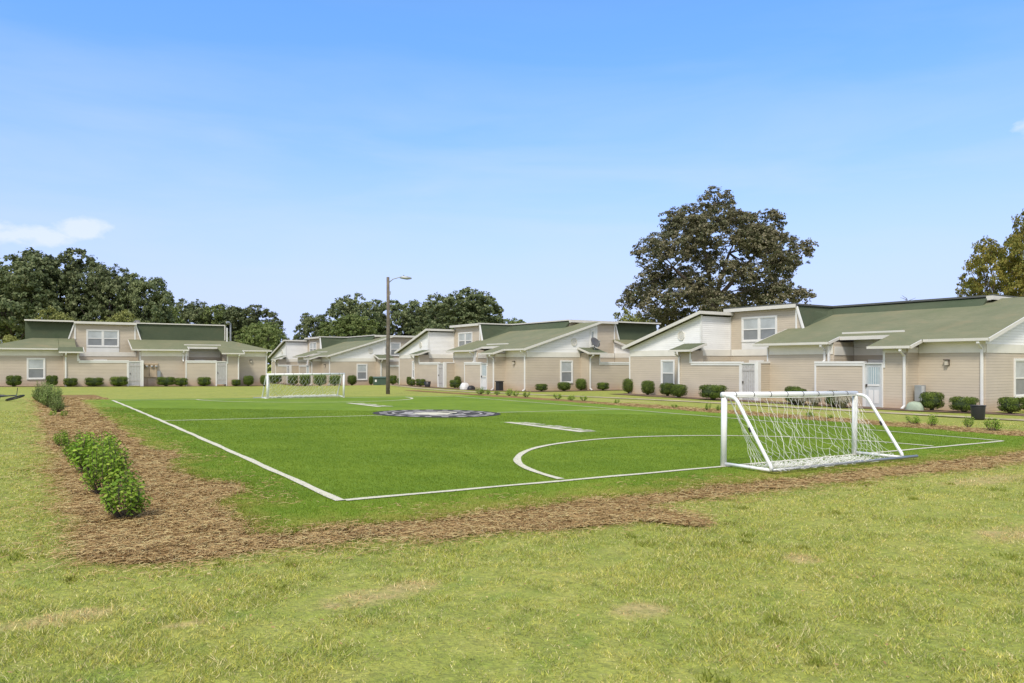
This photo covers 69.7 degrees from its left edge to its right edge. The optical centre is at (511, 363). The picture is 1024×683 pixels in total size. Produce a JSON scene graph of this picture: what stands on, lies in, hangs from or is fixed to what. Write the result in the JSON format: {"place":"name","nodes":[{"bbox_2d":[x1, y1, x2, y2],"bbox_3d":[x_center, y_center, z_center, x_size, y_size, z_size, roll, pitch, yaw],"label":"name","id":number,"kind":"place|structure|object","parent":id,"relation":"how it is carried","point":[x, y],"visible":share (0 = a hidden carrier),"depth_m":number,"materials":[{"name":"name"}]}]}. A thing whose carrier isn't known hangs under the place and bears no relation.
{"place":"outdoors","nodes":[
{"label":"outdoors","id":0,"kind":"place"},
{"bbox_2d":[2,444,1004,681],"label":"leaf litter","id":1,"kind":"object","parent":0,"point":[679,680],"visible":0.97,"depth_m":4.85,"materials":[{"name":"brown plant"}]},
{"bbox_2d":[0,364,1023,682],"bbox_3d":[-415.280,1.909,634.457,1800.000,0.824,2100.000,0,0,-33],"label":"lawn","id":2,"kind":"structure","parent":0,"point":[486,646],"depth_m":5.18,"materials":[{"name":"green plant"}]},
{"bbox_2d":[0,334,17,343],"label":"young tree","id":3,"kind":"object","parent":2,"relation":"on","point":[7,338],"visible":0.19,"depth_m":77.76,"materials":[{"name":"green plant"}]},
{"bbox_2d":[0,253,71,340],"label":"broadleaf tree","id":4,"kind":"object","parent":2,"relation":"on","point":[31,294],"visible":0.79,"depth_m":90.27,"materials":[{"name":"green plant"}]},
{"bbox_2d":[35,305,80,343],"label":"young tree","id":5,"kind":"object","parent":2,"relation":"on","point":[57,315],"visible":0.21,"depth_m":79.58,"materials":[{"name":"green plant"}]},
{"bbox_2d":[4,247,118,332],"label":"broadleaf tree","id":6,"kind":"object","parent":2,"relation":"on","point":[77,266],"visible":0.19,"depth_m":95.37,"materials":[{"name":"green plant"}]},
{"bbox_2d":[62,262,146,321],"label":"broadleaf tree","id":7,"kind":"object","parent":2,"relation":"on","point":[105,283],"visible":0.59,"depth_m":94.01,"materials":[{"name":"green plant"}]},
{"bbox_2d":[95,309,142,322],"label":"young tree","id":8,"kind":"object","parent":2,"relation":"on","point":[121,318],"visible":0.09,"depth_m":80.66,"materials":[{"name":"green plant"}]},
{"bbox_2d":[0,385,265,386],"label":"soil bed","id":9,"kind":"object","parent":2,"relation":"on","point":[33,386],"visible":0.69,"depth_m":54.80,"materials":[{"name":"brown soil"}]},
{"bbox_2d":[6,375,22,385],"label":"boxwood shrub","id":10,"kind":"object","parent":9,"relation":"on","point":[12,380],"visible":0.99,"depth_m":54.40,"materials":[{"name":"green plant"}]},
{"bbox_2d":[46,375,58,384],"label":"boxwood shrub","id":11,"kind":"object","parent":9,"relation":"on","point":[50,379],"visible":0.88,"depth_m":55.75,"materials":[{"name":"green plant"}]},
{"bbox_2d":[63,378,77,386],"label":"boxwood shrub","id":12,"kind":"object","parent":9,"relation":"on","point":[70,382],"visible":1,"depth_m":56.38,"materials":[{"name":"green plant"}]},
{"bbox_2d":[85,377,103,386],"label":"boxwood shrub","id":13,"kind":"object","parent":9,"relation":"on","point":[93,382],"visible":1,"depth_m":57.26,"materials":[{"name":"green plant"}]},
{"bbox_2d":[109,376,127,386],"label":"boxwood shrub","id":14,"kind":"object","parent":9,"relation":"on","point":[117,381],"visible":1,"depth_m":58.13,"materials":[{"name":"green plant"}]},
{"bbox_2d":[156,377,174,386],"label":"boxwood shrub","id":15,"kind":"object","parent":9,"relation":"on","point":[164,381],"visible":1,"depth_m":60.09,"materials":[{"name":"green plant"}]},
{"bbox_2d":[174,378,187,386],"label":"boxwood shrub","id":16,"kind":"object","parent":9,"relation":"on","point":[180,382],"visible":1,"depth_m":60.69,"materials":[{"name":"green plant"}]},
{"bbox_2d":[196,377,211,385],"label":"boxwood shrub","id":17,"kind":"object","parent":9,"relation":"on","point":[203,381],"visible":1,"depth_m":61.66,"materials":[{"name":"green plant"}]},
{"bbox_2d":[243,375,253,385],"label":"boxwood shrub","id":18,"kind":"object","parent":9,"relation":"on","point":[248,380],"visible":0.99,"depth_m":63.67,"materials":[{"name":"green plant"}]},
{"bbox_2d":[0,319,272,386],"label":"apartment building","id":19,"kind":"structure","parent":2,"relation":"on","point":[81,351],"depth_m":60.83,"materials":[{"name":"beige"}]},
{"bbox_2d":[27,358,44,379],"bbox_3d":[-36.385,0.431,56.193,1.200,1.640,0.068,0,0,-33],"label":"window","id":20,"kind":"structure","parent":19,"relation":"in","point":[35,366],"depth_m":56.19,"materials":[{"name":"white glass"}]},
{"bbox_2d":[86,329,118,351],"bbox_3d":[-33.865,-1.829,60.852,2.380,1.840,0.068,0,0,-33],"label":"window","id":21,"kind":"structure","parent":19,"relation":"in","point":[96,340],"depth_m":60.82,"materials":[{"name":"white glass"}]},
{"bbox_2d":[128,361,140,386],"bbox_3d":[-30.359,1.151,59.154,0.920,2.620,0.130,0,0,-33],"label":"door","id":22,"kind":"structure","parent":19,"relation":"in","point":[134,367],"depth_m":59.12,"materials":[{"name":"white metal"}]},
{"bbox_2d":[144,363,160,385],"bbox_3d":[-29.867,0.953,60.378,1.830,1.900,0.230,0,0,-33],"label":"electric meter board","id":23,"kind":"object","parent":19,"relation":"attached to","point":[152,372],"visible":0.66,"depth_m":60.50,"materials":[{"name":"grey metal"}]},
{"bbox_2d":[216,361,226,385],"bbox_3d":[-24.818,1.151,62.813,0.880,2.620,0.130,0,0,-33],"label":"door","id":24,"kind":"structure","parent":19,"relation":"in","point":[221,366],"depth_m":62.79,"materials":[{"name":"white metal"}]},
{"bbox_2d":[111,273,175,323],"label":"broadleaf tree","id":25,"kind":"object","parent":2,"relation":"on","point":[155,309],"visible":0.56,"depth_m":95.87,"materials":[{"name":"green plant"}]},
{"bbox_2d":[163,304,184,323],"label":"broadleaf tree","id":26,"kind":"object","parent":2,"relation":"on","point":[176,314],"visible":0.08,"depth_m":108.21,"materials":[{"name":"green plant"}]},
{"bbox_2d":[173,298,212,323],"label":"broadleaf tree","id":27,"kind":"object","parent":2,"relation":"on","point":[190,312],"visible":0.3,"depth_m":117.08,"materials":[{"name":"green plant"}]},
{"bbox_2d":[198,303,248,341],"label":"broadleaf tree","id":28,"kind":"object","parent":2,"relation":"on","point":[218,310],"visible":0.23,"depth_m":117.21,"materials":[{"name":"green plant"}]},
{"bbox_2d":[218,304,285,346],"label":"broadleaf tree","id":29,"kind":"object","parent":2,"relation":"on","point":[243,319],"visible":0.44,"depth_m":114.77,"materials":[{"name":"green plant"}]},
{"bbox_2d":[233,320,289,371],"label":"broadleaf tree","id":30,"kind":"object","parent":2,"relation":"on","point":[255,334],"visible":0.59,"depth_m":102.27,"materials":[{"name":"green plant"}]},
{"bbox_2d":[270,382,310,385],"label":"soil bed","id":31,"kind":"object","parent":2,"relation":"on","point":[291,384],"visible":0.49,"depth_m":76.67,"materials":[{"name":"brown soil"}]},
{"bbox_2d":[299,375,310,385],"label":"boxwood shrub","id":32,"kind":"object","parent":31,"relation":"on","point":[305,380],"visible":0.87,"depth_m":71.08,"materials":[{"name":"green plant"}]},
{"bbox_2d":[313,375,326,385],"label":"boxwood shrub","id":33,"kind":"object","parent":31,"relation":"on","point":[322,381],"visible":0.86,"depth_m":70.07,"materials":[{"name":"green plant"}]},
{"bbox_2d":[292,312,327,339],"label":"broadleaf tree","id":34,"kind":"object","parent":2,"relation":"on","point":[306,320],"visible":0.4,"depth_m":126.70,"materials":[{"name":"green plant"}]},
{"bbox_2d":[329,375,340,385],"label":"boxwood shrub","id":35,"kind":"object","parent":2,"relation":"on","point":[333,380],"visible":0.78,"depth_m":66.70,"materials":[{"name":"green plant"}]},
{"bbox_2d":[268,335,414,385],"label":"apartment building","id":36,"kind":"structure","parent":2,"relation":"on","point":[362,359],"depth_m":74.53,"materials":[{"name":"beige"}]},
{"bbox_2d":[357,364,366,379],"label":"window","id":37,"kind":"structure","parent":36,"relation":"in","point":[361,368],"depth_m":73.22,"materials":[{"name":"white glass"}]},
{"bbox_2d":[391,342,400,355],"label":"window","id":38,"kind":"structure","parent":36,"relation":"in","point":[394,346],"depth_m":77.90,"materials":[{"name":"white glass"}]},
{"bbox_2d":[318,313,379,336],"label":"broadleaf tree","id":39,"kind":"object","parent":2,"relation":"on","point":[347,325],"visible":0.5,"depth_m":114.35,"materials":[{"name":"green plant"}]},
{"bbox_2d":[323,292,386,336],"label":"broadleaf tree","id":40,"kind":"object","parent":2,"relation":"on","point":[351,306],"visible":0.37,"depth_m":123.43,"materials":[{"name":"green plant"}]},
{"bbox_2d":[373,376,385,384],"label":"transformer box","id":41,"kind":"object","parent":2,"relation":"on","point":[379,380],"visible":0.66,"depth_m":65.57,"materials":[{"name":"green metal"}]},
{"bbox_2d":[370,299,426,335],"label":"broadleaf tree","id":42,"kind":"object","parent":2,"relation":"on","point":[398,317],"visible":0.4,"depth_m":128.21,"materials":[{"name":"green plant"}]},
{"bbox_2d":[386,275,411,393],"bbox_3d":[-6.830,-1.521,44.322,1.548,7.580,0.250,0,0,0],"label":"street lamp","id":43,"kind":"object","parent":2,"relation":"on","point":[388,292],"visible":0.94,"depth_m":44.23,"materials":[{"name":"brown wood"}]},
{"bbox_2d":[401,303,441,335],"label":"broadleaf tree","id":44,"kind":"object","parent":2,"relation":"on","point":[429,311],"visible":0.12,"depth_m":131.44,"materials":[{"name":"green plant"}]},
{"bbox_2d":[398,385,506,390],"bbox_3d":[-5.598,1.940,57.945,2.275,0.061,20.774,0,0,-35],"label":"soil bed","id":45,"kind":"object","parent":2,"relation":"on","point":[449,388],"visible":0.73,"depth_m":55.57,"materials":[{"name":"brown soil"}]},
{"bbox_2d":[411,286,503,335],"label":"broadleaf tree","id":46,"kind":"object","parent":2,"relation":"on","point":[450,309],"visible":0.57,"depth_m":113.05,"materials":[{"name":"green plant"}]},
{"bbox_2d":[481,305,504,323],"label":"broadleaf tree","id":47,"kind":"object","parent":2,"relation":"on","point":[499,315],"visible":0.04,"depth_m":126.47,"materials":[{"name":"green plant"}]},
{"bbox_2d":[0,390,1023,590],"bbox_3d":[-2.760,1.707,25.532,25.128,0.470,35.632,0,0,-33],"label":"pine straw","id":48,"kind":"object","parent":2,"relation":"on","point":[154,463],"visible":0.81,"depth_m":8.11,"materials":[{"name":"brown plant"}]},
{"bbox_2d":[31,380,51,400],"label":"young shrub","id":49,"kind":"object","parent":48,"relation":"on","point":[34,392],"visible":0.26,"depth_m":28.89,"materials":[{"name":"green plant"}]},
{"bbox_2d":[35,384,56,404],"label":"young shrub","id":50,"kind":"object","parent":48,"relation":"on","point":[42,393],"visible":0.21,"depth_m":26.79,"materials":[{"name":"green plant"}]},
{"bbox_2d":[39,383,64,407],"bbox_3d":[-16.114,1.124,25.703,0.814,0.898,0.800,0,0,-20],"label":"young shrub","id":51,"kind":"object","parent":48,"relation":"on","point":[45,398],"visible":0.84,"depth_m":25.57,"materials":[{"name":"green plant"}]},
{"bbox_2d":[48,395,64,412],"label":"young shrub","id":52,"kind":"object","parent":48,"relation":"on","point":[57,405],"visible":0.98,"depth_m":23.01,"materials":[{"name":"green plant"}]},
{"bbox_2d":[53,429,70,445],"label":"young shrub","id":53,"kind":"object","parent":48,"relation":"on","point":[64,438],"visible":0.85,"depth_m":13.55,"materials":[{"name":"green plant"}]},
{"bbox_2d":[60,429,91,457],"bbox_3d":[-7.004,1.320,11.853,0.528,0.508,0.544,0,0,21],"label":"young shrub","id":54,"kind":"object","parent":48,"relation":"on","point":[64,451],"visible":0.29,"depth_m":11.78,"materials":[{"name":"green plant"}]},
{"bbox_2d":[66,431,116,472],"bbox_3d":[-6.066,1.287,10.603,0.686,0.599,0.659,0,0,27],"label":"young shrub","id":55,"kind":"object","parent":48,"relation":"on","point":[78,456],"visible":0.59,"depth_m":10.51,"materials":[{"name":"green plant"}]},
{"bbox_2d":[85,431,121,453],"bbox_3d":[-6.554,1.333,11.773,0.589,0.499,0.566,0,0,-15],"label":"young shrub","id":56,"kind":"object","parent":48,"relation":"on","point":[100,437],"visible":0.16,"depth_m":11.77,"materials":[{"name":"green plant"}]},
{"bbox_2d":[74,435,133,493],"bbox_3d":[-4.890,1.232,8.821,0.632,0.726,0.614,0,0,-30],"label":"young shrub","id":57,"kind":"object","parent":48,"relation":"on","point":[112,471],"visible":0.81,"depth_m":8.70,"materials":[{"name":"green plant"}]},
{"bbox_2d":[97,442,129,475],"bbox_3d":[-5.528,1.335,10.162,0.425,0.503,0.438,0,0,35],"label":"young shrub","id":58,"kind":"object","parent":48,"relation":"on","point":[103,450],"visible":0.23,"depth_m":10.08,"materials":[{"name":"green plant"}]},
{"bbox_2d":[97,468,152,520],"bbox_3d":[-3.920,1.337,7.460,0.505,0.527,0.526,0,0,5],"label":"young shrub","id":59,"kind":"object","parent":48,"relation":"on","point":[135,498],"visible":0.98,"depth_m":7.40,"materials":[{"name":"green plant"}]},
{"bbox_2d":[926,413,938,425],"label":"sparse shrub","id":60,"kind":"object","parent":48,"relation":"on","point":[932,420],"visible":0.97,"depth_m":22.17,"materials":[{"name":"green plant"}]},
{"bbox_2d":[983,416,1003,430],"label":"sparse shrub","id":61,"kind":"object","parent":48,"relation":"on","point":[993,420],"visible":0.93,"depth_m":20.67,"materials":[{"name":"green plant"}]},
{"bbox_2d":[503,317,525,323],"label":"broadleaf tree","id":62,"kind":"object","parent":2,"relation":"on","point":[508,321],"visible":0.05,"depth_m":133.66,"materials":[{"name":"green plant"}]},
{"bbox_2d":[394,319,660,390],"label":"apartment building","id":63,"kind":"structure","parent":2,"relation":"on","point":[525,356],"depth_m":55.21,"materials":[{"name":"beige"}]},
{"bbox_2d":[438,363,442,386],"bbox_3d":[-5.672,1.290,58.817,0.130,2.620,0.920,0,0,-33],"label":"door","id":64,"kind":"structure","parent":63,"relation":"in","point":[440,365],"depth_m":58.87,"materials":[{"name":"white wood"}]},
{"bbox_2d":[458,332,472,346],"bbox_3d":[-3.974,-1.690,62.323,0.068,1.840,2.380,0,0,-33],"label":"window","id":65,"kind":"structure","parent":63,"relation":"in","point":[464,338],"depth_m":62.41,"materials":[{"name":"white glass"}]},
{"bbox_2d":[480,363,486,389],"bbox_3d":[-2.013,1.290,53.276,0.130,2.620,0.880,0,0,-33],"label":"door","id":66,"kind":"structure","parent":63,"relation":"in","point":[483,366],"depth_m":53.32,"materials":[{"name":"white metal"}]},
{"bbox_2d":[560,360,572,382],"bbox_3d":[3.882,0.625,52.224,1.130,1.630,0.068,0,0,-33],"label":"window","id":67,"kind":"structure","parent":63,"relation":"in","point":[566,366],"depth_m":52.24,"materials":[{"name":"white glass"}]},
{"bbox_2d":[527,390,605,391],"bbox_3d":[4.534,1.924,51.319,8.016,0.033,1.400,0,0,-30],"label":"soil bed","id":68,"kind":"object","parent":2,"relation":"on","point":[568,390],"visible":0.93,"depth_m":51.61,"materials":[{"name":"brown soil"}]},
{"bbox_2d":[557,382,570,390],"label":"boxwood shrub","id":69,"kind":"object","parent":68,"relation":"on","point":[563,386],"visible":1,"depth_m":50.55,"materials":[{"name":"green plant"}]},
{"bbox_2d":[575,378,586,389],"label":"boxwood shrub","id":70,"kind":"object","parent":68,"relation":"on","point":[580,384],"visible":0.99,"depth_m":51.88,"materials":[{"name":"green plant"}]},
{"bbox_2d":[622,378,633,392],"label":"boxwood shrub","id":71,"kind":"object","parent":2,"relation":"on","point":[628,385],"visible":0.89,"depth_m":46.02,"materials":[{"name":"green plant"}]},
{"bbox_2d":[613,307,656,326],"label":"young tree","id":72,"kind":"object","parent":2,"relation":"on","point":[631,317],"visible":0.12,"depth_m":72.04,"materials":[{"name":"green plant"}]},
{"bbox_2d":[615,185,818,329],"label":"oak tree","id":73,"kind":"object","parent":2,"relation":"on","point":[764,245],"visible":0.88,"depth_m":72.08,"materials":[{"name":"green plant"}]},
{"bbox_2d":[620,393,1023,415],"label":"soil bed","id":74,"kind":"object","parent":2,"relation":"on","point":[955,411],"visible":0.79,"depth_m":32.25,"materials":[{"name":"brown soil"}]},
{"bbox_2d":[641,380,654,394],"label":"boxwood shrub","id":75,"kind":"object","parent":74,"relation":"on","point":[648,387],"visible":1,"depth_m":43.61,"materials":[{"name":"green plant"}]},
{"bbox_2d":[659,383,673,395],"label":"boxwood shrub","id":76,"kind":"object","parent":74,"relation":"on","point":[665,388],"visible":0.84,"depth_m":42.18,"materials":[{"name":"green plant"}]},
{"bbox_2d":[669,384,686,396],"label":"boxwood shrub","id":77,"kind":"object","parent":74,"relation":"on","point":[678,390],"visible":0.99,"depth_m":40.21,"materials":[{"name":"green plant"}]},
{"bbox_2d":[698,384,728,399],"bbox_3d":[10.411,1.524,38.084,0.939,0.856,1.570,0,0,-33],"label":"boxwood shrub","id":78,"kind":"object","parent":74,"relation":"on","point":[711,392],"visible":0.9,"depth_m":37.77,"materials":[{"name":"green plant"}]},
{"bbox_2d":[905,401,923,409],"bbox_3d":[16.502,1.772,30.049,0.517,0.417,0.738,0,0,-33],"label":"plastic cover","id":79,"kind":"object","parent":74,"relation":"on","point":[914,405],"visible":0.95,"depth_m":29.91,"materials":[{"name":"white plastic"}]},
{"bbox_2d":[919,391,944,409],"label":"boxwood shrub","id":80,"kind":"object","parent":74,"relation":"on","point":[931,400],"visible":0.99,"depth_m":29.59,"materials":[{"name":"green plant"}]},
{"bbox_2d":[949,396,979,411],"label":"boxwood shrub","id":81,"kind":"object","parent":74,"relation":"on","point":[960,403],"visible":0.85,"depth_m":28.61,"materials":[{"name":"green plant"}]},
{"bbox_2d":[997,397,1022,413],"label":"boxwood shrub","id":82,"kind":"object","parent":74,"relation":"on","point":[1010,405],"visible":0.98,"depth_m":27.97,"materials":[{"name":"green plant"}]},
{"bbox_2d":[622,294,1023,411],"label":"apartment building","id":83,"kind":"structure","parent":2,"relation":"on","point":[887,354],"depth_m":35.17,"materials":[{"name":"beige"}]},
{"bbox_2d":[661,360,674,383],"bbox_3d":[9.206,0.590,43.452,0.068,1.560,1.120,0,0,-33],"label":"window","id":84,"kind":"structure","parent":83,"relation":"in","point":[667,366],"depth_m":43.43,"materials":[{"name":"white glass"}]},
{"bbox_2d":[741,363,755,400],"bbox_3d":[12.090,1.290,37.543,0.130,2.620,0.920,0,0,-33],"label":"door","id":85,"kind":"structure","parent":83,"relation":"in","point":[748,370],"depth_m":37.53,"materials":[{"name":"white wood"}]},
{"bbox_2d":[741,315,776,349],"bbox_3d":[13.788,-1.690,41.049,0.068,1.840,2.380,0,0,-33],"label":"window","id":86,"kind":"structure","parent":83,"relation":"in","point":[753,329],"depth_m":41.21,"materials":[{"name":"white glass"}]},
{"bbox_2d":[863,363,882,406],"bbox_3d":[15.749,1.290,32.002,0.130,2.620,0.880,0,0,-33],"label":"door","id":87,"kind":"structure","parent":83,"relation":"in","point":[872,372],"depth_m":31.98,"materials":[{"name":"white wood"}]},
{"bbox_2d":[1014,358,1023,397],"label":"window","id":88,"kind":"structure","parent":83,"relation":"in","point":[1018,362],"depth_m":30.61,"materials":[{"name":"white glass"}]},
{"bbox_2d":[831,396,851,407],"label":"grass clump","id":89,"kind":"object","parent":2,"relation":"on","point":[844,403],"visible":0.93,"depth_m":31.29,"materials":[{"name":"beige plant"}]},
{"bbox_2d":[914,385,925,402],"bbox_3d":[17.131,1.510,30.826,0.400,1.180,0.305,0,0,-33],"label":"utility cabinet","id":90,"kind":"object","parent":2,"relation":"on","point":[918,389],"visible":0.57,"depth_m":30.73,"materials":[{"name":"grey metal"}]},
{"bbox_2d":[970,405,985,419],"bbox_3d":[15.961,1.688,25.177,0.480,0.490,0.473,0,0,39],"label":"trash bin","id":91,"kind":"object","parent":2,"relation":"on","point":[977,412],"visible":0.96,"depth_m":25.00,"materials":[{"name":"black plastic"}]},
{"bbox_2d":[955,233,1023,296],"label":"autumn tree","id":92,"kind":"object","parent":2,"relation":"on","point":[1002,265],"visible":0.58,"depth_m":56.99,"materials":[{"name":"green plant"}]},
{"bbox_2d":[988,209,1023,296],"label":"autumn tree","id":93,"kind":"object","parent":2,"relation":"on","point":[1016,232],"visible":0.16,"depth_m":60.75,"materials":[{"name":"green plant"}]},
{"bbox_2d":[0,0,1023,363],"label":"sky","id":94,"kind":"structure","parent":0,"point":[289,158],"materials":[{"name":"blue"}]},
{"bbox_2d":[82,395,1023,533],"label":"turf field","id":95,"kind":"structure","parent":0,"point":[488,404],"depth_m":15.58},
{"bbox_2d":[253,373,344,398],"bbox_3d":[-10.498,1.118,36.434,4.310,1.249,1.171,0,0,-33],"label":"football goal","id":96,"kind":"object","parent":95,"relation":"on","point":[267,380],"visible":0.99,"depth_m":36.23,"materials":[{"name":"white plastic"}]},
{"bbox_2d":[373,410,499,416],"bbox_3d":[-2.544,1.705,25.016,4.326,0.069,4.326,0,0,-33],"label":"midfield emblem","id":97,"kind":"object","parent":95,"relation":"on","point":[436,413],"visible":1,"depth_m":24.75,"materials":[{"name":"paint"}]},
{"bbox_2d":[506,422,586,431],"bbox_3d":[1.029,1.719,20.005,0.740,0.019,3.500,0,0,-33],"label":"painted lettering","id":98,"kind":"object","parent":95,"relation":"on","point":[549,426],"visible":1,"depth_m":19.86,"materials":[{"name":"paint"}]},
{"bbox_2d":[112,396,1002,500],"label":"pitch line markings","id":99,"kind":"object","parent":95,"relation":"on","point":[517,460],"visible":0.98,"depth_m":12.52,"materials":[{"name":"paint"}]},
{"bbox_2d":[166,447,1023,535],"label":"turf fringe","id":100,"kind":"object","parent":95,"relation":"on","point":[443,515],"visible":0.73,"depth_m":8.73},
{"bbox_2d":[720,391,917,471],"bbox_3d":[5.539,1.137,12.966,4.309,1.249,1.168,1,-1,-33],"label":"football goal","id":101,"kind":"object","parent":95,"relation":"on","point":[724,396],"visible":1,"depth_m":12.71,"materials":[{"name":"white plastic"}]},
{"bbox_2d":[390,385,1023,420],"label":"sidewalk","id":102,"kind":"structure","parent":0,"point":[741,404],"depth_m":32.67,"materials":[{"name":"grey concrete"}]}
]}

